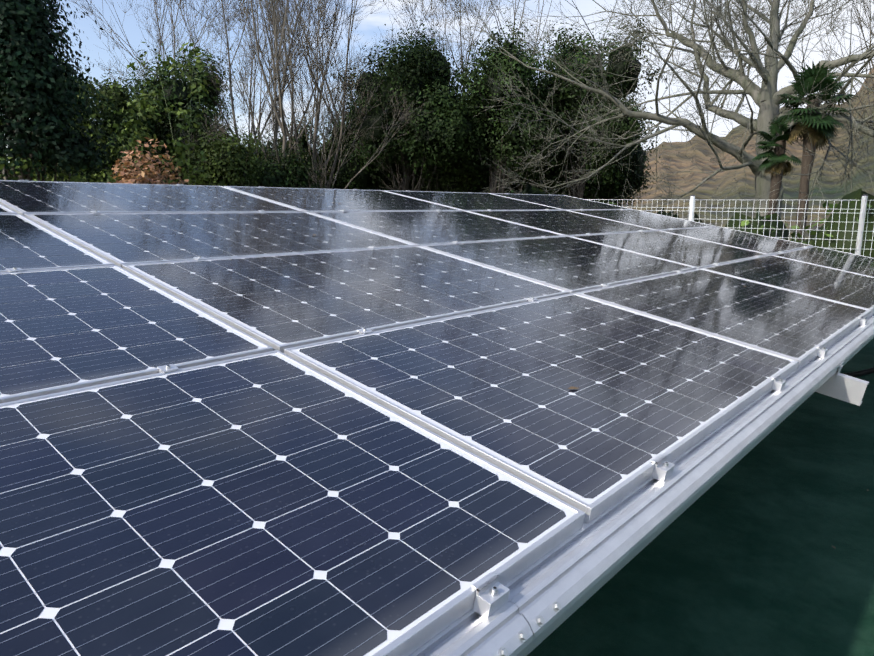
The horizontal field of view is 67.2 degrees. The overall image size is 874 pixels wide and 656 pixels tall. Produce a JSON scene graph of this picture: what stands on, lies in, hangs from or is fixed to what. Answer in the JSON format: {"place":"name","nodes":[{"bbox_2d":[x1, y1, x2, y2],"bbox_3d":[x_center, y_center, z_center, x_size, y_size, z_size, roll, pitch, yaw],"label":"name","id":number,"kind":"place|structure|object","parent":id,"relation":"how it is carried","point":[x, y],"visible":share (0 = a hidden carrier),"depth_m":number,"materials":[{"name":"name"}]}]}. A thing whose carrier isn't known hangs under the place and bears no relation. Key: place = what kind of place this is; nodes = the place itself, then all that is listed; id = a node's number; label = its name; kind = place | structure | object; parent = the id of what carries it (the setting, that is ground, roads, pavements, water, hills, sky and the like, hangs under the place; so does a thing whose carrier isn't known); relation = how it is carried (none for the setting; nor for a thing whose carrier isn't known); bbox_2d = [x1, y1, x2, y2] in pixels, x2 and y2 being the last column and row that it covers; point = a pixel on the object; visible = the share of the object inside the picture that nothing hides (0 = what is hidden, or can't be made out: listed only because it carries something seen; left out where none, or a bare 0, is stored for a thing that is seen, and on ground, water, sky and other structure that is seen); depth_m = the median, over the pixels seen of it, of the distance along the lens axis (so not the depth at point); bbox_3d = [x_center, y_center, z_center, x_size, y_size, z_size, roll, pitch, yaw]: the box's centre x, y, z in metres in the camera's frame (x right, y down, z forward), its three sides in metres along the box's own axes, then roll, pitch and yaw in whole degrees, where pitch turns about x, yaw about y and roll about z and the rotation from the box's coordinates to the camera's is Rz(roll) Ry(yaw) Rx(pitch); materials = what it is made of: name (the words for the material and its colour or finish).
{"place":"outdoors","nodes":[
{"label":"outdoors","id":0,"kind":"place"},
{"bbox_2d":[2,68,873,240],"bbox_3d":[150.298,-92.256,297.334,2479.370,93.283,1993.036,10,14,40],"label":"hills","id":1,"kind":"structure","parent":0,"point":[679,161],"depth_m":193.52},
{"bbox_2d":[2,0,873,150],"label":"sky","id":2,"kind":"structure","parent":0,"point":[368,26],"materials":[{"name":"white"}]},
{"bbox_2d":[527,338,873,655],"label":"ground","id":3,"kind":"structure","parent":0,"point":[742,557],"depth_m":2.66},
{"bbox_2d":[7,180,873,655],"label":"mounting rails","id":4,"kind":"object","parent":3,"relation":"on","point":[529,608],"visible":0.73,"depth_m":1.32,"materials":[{"name":"metal"}]},
{"bbox_2d":[0,180,873,655],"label":"solar panels","id":5,"kind":"object","parent":4,"relation":"on","point":[286,458],"visible":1,"depth_m":1.71,"materials":[{"name":"blue"}]},
{"bbox_2d":[842,367,873,376],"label":"cable conduit","id":6,"kind":"object","parent":4,"relation":"attached to","point":[863,372],"visible":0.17,"depth_m":4.13,"materials":[{"name":"black"}]},
{"bbox_2d":[313,203,868,548],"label":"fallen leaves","id":7,"kind":"object","parent":3,"relation":"on","point":[571,387],"visible":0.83,"depth_m":1.90,"materials":[{"name":"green plant"}]},
{"bbox_3d":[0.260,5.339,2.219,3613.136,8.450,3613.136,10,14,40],"label":"ground","id":8,"kind":"structure","parent":0,"visible":0},
{"bbox_2d":[0,0,132,182],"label":"cedar tree","id":9,"kind":"object","parent":8,"relation":"on","point":[39,90],"visible":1,"depth_m":16.40,"materials":[{"name":"green plant"}]},
{"bbox_2d":[35,71,129,182],"bbox_3d":[-12.594,-4.096,23.425,4.276,9.871,4.274,10,14,40],"label":"cedar tree","id":10,"kind":"object","parent":8,"relation":"on","point":[98,127],"visible":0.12,"depth_m":22.83,"materials":[{"name":"green plant"}]},
{"bbox_2d":[0,42,220,184],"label":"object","id":11,"kind":"object","parent":8,"relation":"on","point":[132,142],"visible":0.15,"depth_m":20.82,"materials":[{"name":"green plant"}]},
{"bbox_2d":[87,72,177,183],"bbox_3d":[-11.846,-4.491,25.271,3.808,9.961,4.428,10,14,40],"label":"evergreen tree","id":12,"kind":"object","parent":8,"relation":"on","point":[119,97],"visible":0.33,"depth_m":23.87,"materials":[{"name":"green plant"}]},
{"bbox_2d":[94,86,170,183],"bbox_3d":[-12.353,-4.699,26.508,3.943,9.984,4.618,3,11,14],"label":"shrub","id":13,"kind":"object","parent":8,"relation":"on","point":[148,123],"visible":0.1,"depth_m":26.29,"materials":[{"name":"green plant"}]},
{"bbox_2d":[107,137,188,184],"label":"dry leaf shrub","id":14,"kind":"object","parent":8,"relation":"on","point":[133,177],"visible":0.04,"depth_m":11.20,"materials":[{"name":"brown plant"}]},
{"bbox_2d":[78,0,256,182],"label":"bare tree","id":15,"kind":"object","parent":8,"relation":"on","point":[173,27],"visible":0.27,"depth_m":30.73,"materials":[{"name":"grey plant"}]},
{"bbox_2d":[118,33,247,184],"bbox_3d":[-10.858,-6.257,28.446,6.666,12.404,6.136,2,11,7],"label":"evergreen tree","id":16,"kind":"object","parent":8,"relation":"on","point":[169,89],"visible":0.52,"depth_m":26.51,"materials":[{"name":"green plant"}]},
{"bbox_2d":[158,121,245,184],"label":"shrub","id":17,"kind":"object","parent":8,"relation":"on","point":[197,169],"depth_m":32.15,"materials":[{"name":"green plant"}]},
{"bbox_2d":[168,120,266,186],"bbox_3d":[-7.903,-3.736,24.559,3.778,8.694,4.652,-4,12,-23],"label":"shrub","id":18,"kind":"object","parent":8,"relation":"on","point":[227,165],"visible":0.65,"depth_m":23.54,"materials":[{"name":"green plant"}]},
{"bbox_2d":[69,0,432,188],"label":"bare tree","id":19,"kind":"object","parent":8,"relation":"on","point":[278,67],"visible":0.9,"depth_m":26.42,"materials":[{"name":"grey plant"}]},
{"bbox_2d":[203,0,328,165],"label":"bare tree","id":20,"kind":"object","parent":8,"relation":"on","point":[276,126],"visible":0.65,"depth_m":29.10,"materials":[{"name":"grey plant"}]},
{"bbox_2d":[240,115,306,163],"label":"shrub","id":21,"kind":"object","parent":8,"relation":"on","point":[264,142],"visible":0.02,"depth_m":32.35,"materials":[{"name":"green plant"}]},
{"bbox_2d":[167,0,385,181],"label":"bare tree","id":22,"kind":"object","parent":8,"relation":"on","point":[225,88],"visible":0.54,"depth_m":27.31,"materials":[{"name":"grey plant"}]},
{"bbox_2d":[246,123,334,188],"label":"shrub","id":23,"kind":"object","parent":8,"relation":"on","point":[291,174],"visible":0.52,"depth_m":26.21,"materials":[{"name":"green plant"}]},
{"bbox_2d":[265,111,345,188],"bbox_3d":[-6.785,-6.108,34.827,5.307,10.673,4.772,10,14,40],"label":"shrub","id":24,"kind":"object","parent":8,"relation":"on","point":[305,145],"visible":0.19,"depth_m":33.58,"materials":[{"name":"green plant"}]},
{"bbox_2d":[240,0,402,190],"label":"bare tree","id":25,"kind":"object","parent":8,"relation":"on","point":[326,81],"visible":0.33,"depth_m":32.54,"materials":[{"name":"grey plant"}]},
{"bbox_2d":[239,0,407,182],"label":"bare tree","id":26,"kind":"object","parent":8,"relation":"on","point":[327,131],"visible":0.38,"depth_m":31.24,"materials":[{"name":"grey plant"}]},
{"bbox_2d":[206,0,459,188],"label":"bare tree","id":27,"kind":"object","parent":8,"relation":"on","point":[319,91],"visible":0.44,"depth_m":29.97,"materials":[{"name":"grey plant"}]},
{"bbox_2d":[308,127,390,189],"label":"shrub","id":28,"kind":"object","parent":8,"relation":"on","point":[327,171],"depth_m":33.66,"materials":[{"name":"green plant"}]},
{"bbox_2d":[317,93,415,189],"bbox_3d":[-3.774,-6.564,34.018,5.171,11.095,5.024,2,11,8],"label":"shrub","id":29,"kind":"object","parent":8,"relation":"on","point":[348,171],"visible":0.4,"depth_m":32.75,"materials":[{"name":"green plant"}]},
{"bbox_2d":[380,153,424,190],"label":"shrub","id":30,"kind":"object","parent":8,"relation":"on","point":[410,186],"depth_m":35.04,"materials":[{"name":"green plant"}]},
{"bbox_2d":[321,12,497,190],"bbox_3d":[-1.608,-7.696,31.369,10.803,13.283,6.995,10,14,40],"label":"evergreen tree","id":31,"kind":"object","parent":8,"relation":"on","point":[443,129],"visible":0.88,"depth_m":28.70,"materials":[{"name":"green plant"}]},
{"bbox_2d":[346,0,538,191],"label":"bare tree","id":32,"kind":"object","parent":8,"relation":"on","point":[430,16],"visible":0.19,"depth_m":31.49,"materials":[{"name":"grey plant"}]},
{"bbox_2d":[399,89,492,192],"bbox_3d":[0.707,-6.764,32.993,5.301,11.274,4.747,-2,11,-11],"label":"shrub","id":33,"kind":"object","parent":8,"relation":"on","point":[444,180],"visible":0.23,"depth_m":32.08,"materials":[{"name":"green plant"}]},
{"bbox_2d":[414,151,508,192],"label":"shrub","id":34,"kind":"object","parent":8,"relation":"on","point":[477,189],"visible":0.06,"depth_m":33.80,"materials":[{"name":"green plant"}]},
{"bbox_2d":[435,7,575,193],"bbox_3d":[3.026,-6.987,28.682,5.766,13.059,5.992,-3,11,-18],"label":"evergreen tree","id":35,"kind":"object","parent":8,"relation":"on","point":[509,144],"visible":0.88,"depth_m":27.41,"materials":[{"name":"green plant"}]},
{"bbox_2d":[424,0,595,193],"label":"bare tree","id":36,"kind":"object","parent":8,"relation":"on","point":[519,186],"visible":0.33,"depth_m":31.87,"materials":[{"name":"grey plant"}]},
{"bbox_2d":[485,149,568,194],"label":"shrub","id":37,"kind":"object","parent":8,"relation":"on","point":[507,189],"depth_m":34.99,"materials":[{"name":"green plant"}]},
{"bbox_2d":[497,72,586,195],"bbox_3d":[5.730,-7.157,33.765,4.930,12.783,6.328,-5,12,-27],"label":"shrub","id":38,"kind":"object","parent":8,"relation":"on","point":[539,187],"visible":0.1,"depth_m":33.38,"materials":[{"name":"green plant"}]},
{"bbox_2d":[511,10,667,200],"bbox_3d":[6.406,-6.979,29.446,6.550,13.633,7.148,-1,11,-5],"label":"evergreen tree","id":39,"kind":"object","parent":8,"relation":"on","point":[568,101],"visible":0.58,"depth_m":27.84,"materials":[{"name":"green plant"}]},
{"bbox_2d":[560,158,653,206],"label":"shrub","id":40,"kind":"object","parent":8,"relation":"on","point":[588,193],"visible":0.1,"depth_m":33.85,"materials":[{"name":"green plant"}]},
{"bbox_2d":[511,179,713,224],"bbox_3d":[4.360,-1.111,16.047,6.404,4.909,6.511,10,14,40],"label":"bush","id":41,"kind":"object","parent":8,"relation":"on","point":[530,189],"depth_m":14.24,"materials":[{"name":"green plant"}]},
{"bbox_2d":[571,89,666,207],"bbox_3d":[9.501,-6.463,34.195,5.189,12.087,5.505,10,14,40],"label":"shrub","id":42,"kind":"object","parent":8,"relation":"on","point":[636,181],"visible":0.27,"depth_m":32.70,"materials":[{"name":"green plant"}]},
{"bbox_2d":[430,0,873,240],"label":"bare tree","id":43,"kind":"object","parent":8,"relation":"on","point":[765,98],"visible":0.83,"depth_m":21.20,"materials":[{"name":"grey plant"}]},
{"bbox_2d":[586,194,873,255],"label":"fence","id":44,"kind":"object","parent":8,"relation":"on","point":[863,209],"visible":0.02,"depth_m":8.09,"materials":[{"name":"white metal"}]},
{"bbox_2d":[751,115,801,214],"bbox_3d":[9.082,-2.137,18.124,1.229,7.216,1.316,-3,11,-17],"label":"short palm","id":45,"kind":"object","parent":8,"relation":"on","point":[775,163],"visible":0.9,"depth_m":17.59,"materials":[{"name":"green plant"}]},
{"bbox_2d":[725,188,873,257],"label":"slope shrubs","id":46,"kind":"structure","parent":8,"relation":"on","point":[851,198],"depth_m":9.48,"materials":[{"name":"green plant"}]},
{"bbox_2d":[774,61,859,240],"bbox_3d":[9.627,-2.574,17.344,1.917,8.312,1.801,10,14,40],"label":"tall palm","id":47,"kind":"object","parent":8,"relation":"on","point":[821,132],"visible":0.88,"depth_m":16.67,"materials":[{"name":"green plant"}]},
{"bbox_2d":[791,0,873,142],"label":"bare tree","id":48,"kind":"object","parent":8,"relation":"on","point":[860,24],"visible":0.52,"depth_m":24.34,"materials":[{"name":"grey plant"}]}
]}

